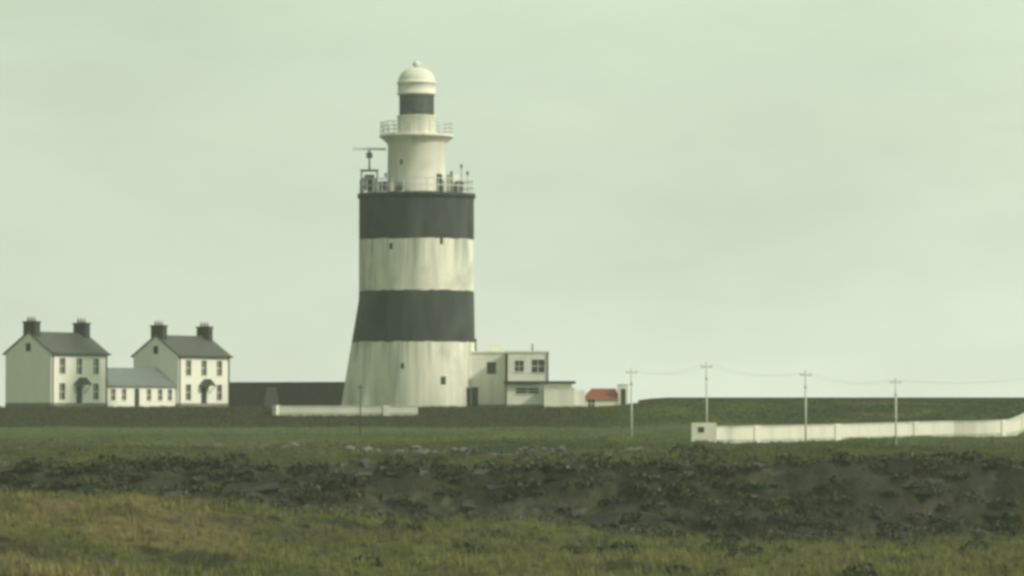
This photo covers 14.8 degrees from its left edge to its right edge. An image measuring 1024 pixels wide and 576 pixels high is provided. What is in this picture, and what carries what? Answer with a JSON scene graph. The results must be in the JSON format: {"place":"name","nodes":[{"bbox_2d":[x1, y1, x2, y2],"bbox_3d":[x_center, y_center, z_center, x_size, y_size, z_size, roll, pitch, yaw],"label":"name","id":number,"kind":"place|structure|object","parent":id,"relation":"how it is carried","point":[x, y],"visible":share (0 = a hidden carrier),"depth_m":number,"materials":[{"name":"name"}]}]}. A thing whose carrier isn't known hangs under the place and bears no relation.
{"place":"outdoors","nodes":[
{"label":"outdoors","id":0,"kind":"place"},
{"bbox_2d":[0,402,1023,575],"bbox_3d":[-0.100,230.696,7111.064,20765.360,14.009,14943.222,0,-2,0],"label":"ground","id":1,"kind":"structure","parent":0,"point":[860,492],"depth_m":209.81,"materials":[{"name":"green plant"}]},
{"bbox_2d":[3,316,111,406],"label":"keeper house","id":2,"kind":"structure","parent":1,"relation":"on","point":[57,369],"depth_m":412.41,"materials":[{"name":"white paint"}]},
{"bbox_2d":[107,368,176,406],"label":"link building","id":3,"kind":"structure","parent":1,"relation":"on","point":[144,387],"depth_m":424.05,"materials":[{"name":"white paint"}]},
{"bbox_2d":[131,320,233,406],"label":"keeper house","id":4,"kind":"structure","parent":1,"relation":"on","point":[195,370],"depth_m":431.49,"materials":[{"name":"white paint"}]},
{"bbox_2d":[101,384,362,443],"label":"fence posts","id":5,"kind":"object","parent":1,"relation":"on","point":[360,387],"visible":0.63,"depth_m":344.77,"materials":[{"name":"grey wood"}]},
{"bbox_2d":[264,387,278,406],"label":"buttress wall","id":6,"kind":"structure","parent":1,"relation":"on","point":[271,397],"depth_m":432.17,"materials":[{"name":"stone"}]},
{"bbox_2d":[230,382,344,406],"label":"boundary wall","id":7,"kind":"structure","parent":1,"relation":"on","point":[296,393],"depth_m":433.70,"materials":[{"name":"stone"}]},
{"bbox_2d":[0,404,615,427],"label":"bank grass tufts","id":8,"kind":"object","parent":1,"relation":"on","point":[340,420],"visible":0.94,"depth_m":378.95,"materials":[{"name":"green plant"}]},
{"bbox_2d":[16,442,648,456],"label":"rocks","id":9,"kind":"object","parent":1,"relation":"on","point":[559,449],"visible":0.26,"depth_m":298.62,"materials":[{"name":"grey stone"}]},
{"bbox_2d":[272,405,417,415],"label":"white yard wall","id":10,"kind":"structure","parent":1,"relation":"on","point":[385,410],"depth_m":380.61,"materials":[{"name":"paint"}]},
{"bbox_2d":[341,58,475,407],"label":"lighthouse","id":11,"kind":"object","parent":1,"relation":"on","point":[413,340],"visible":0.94,"depth_m":395.57,"materials":[{"name":"paint"}]},
{"bbox_2d":[0,421,1023,575],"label":"grass tufts","id":12,"kind":"object","parent":1,"relation":"on","point":[47,569],"visible":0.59,"depth_m":186.13,"materials":[{"name":"green plant"}]},
{"bbox_2d":[0,443,1023,575],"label":"scrub bushes","id":13,"kind":"object","parent":1,"relation":"on","point":[147,462],"visible":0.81,"depth_m":209.53,"materials":[{"name":"green plant"}]},
{"bbox_2d":[0,455,1023,542],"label":"rock ledges","id":14,"kind":"object","parent":1,"relation":"on","point":[894,465],"visible":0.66,"depth_m":209.33,"materials":[{"name":"grey stone"}]},
{"bbox_2d":[471,339,584,407],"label":"flat-roofed building","id":15,"kind":"structure","parent":1,"relation":"on","point":[500,376],"depth_m":395.37,"materials":[{"name":"white paint"}]},
{"bbox_2d":[141,458,987,545],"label":"boulders","id":16,"kind":"object","parent":1,"relation":"on","point":[364,462],"visible":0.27,"depth_m":213.70,"materials":[{"name":"stone"}]},
{"bbox_2d":[585,384,628,406],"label":"store shed","id":17,"kind":"structure","parent":1,"relation":"on","point":[595,397],"depth_m":401.83,"materials":[{"name":"white paint"}]},
{"bbox_2d":[691,423,716,442],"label":"small hut","id":18,"kind":"structure","parent":1,"relation":"on","point":[700,431],"depth_m":329.28,"materials":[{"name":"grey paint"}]},
{"bbox_2d":[600,399,1023,426],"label":"bank grass tufts","id":19,"kind":"object","parent":1,"relation":"on","point":[822,401],"visible":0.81,"depth_m":380.76,"materials":[{"name":"green plant"}]},
{"bbox_2d":[626,362,1021,444],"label":"utility poles","id":20,"kind":"object","parent":1,"relation":"on","point":[805,385],"visible":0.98,"depth_m":327.85,"materials":[{"name":"grey wood"}]},
{"bbox_2d":[638,397,1023,402],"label":"dark bank wall","id":21,"kind":"structure","parent":1,"relation":"on","point":[840,398],"depth_m":398.93,"materials":[{"name":"plant"}]},
{"bbox_2d":[717,413,1023,443],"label":"white boundary wall","id":22,"kind":"structure","parent":1,"relation":"on","point":[1014,426],"depth_m":339.63,"materials":[{"name":"paint"}]},
{"bbox_2d":[0,0,1023,406],"label":"sky","id":23,"kind":"structure","parent":0,"point":[832,189],"materials":[{"name":"grey"}]}
]}

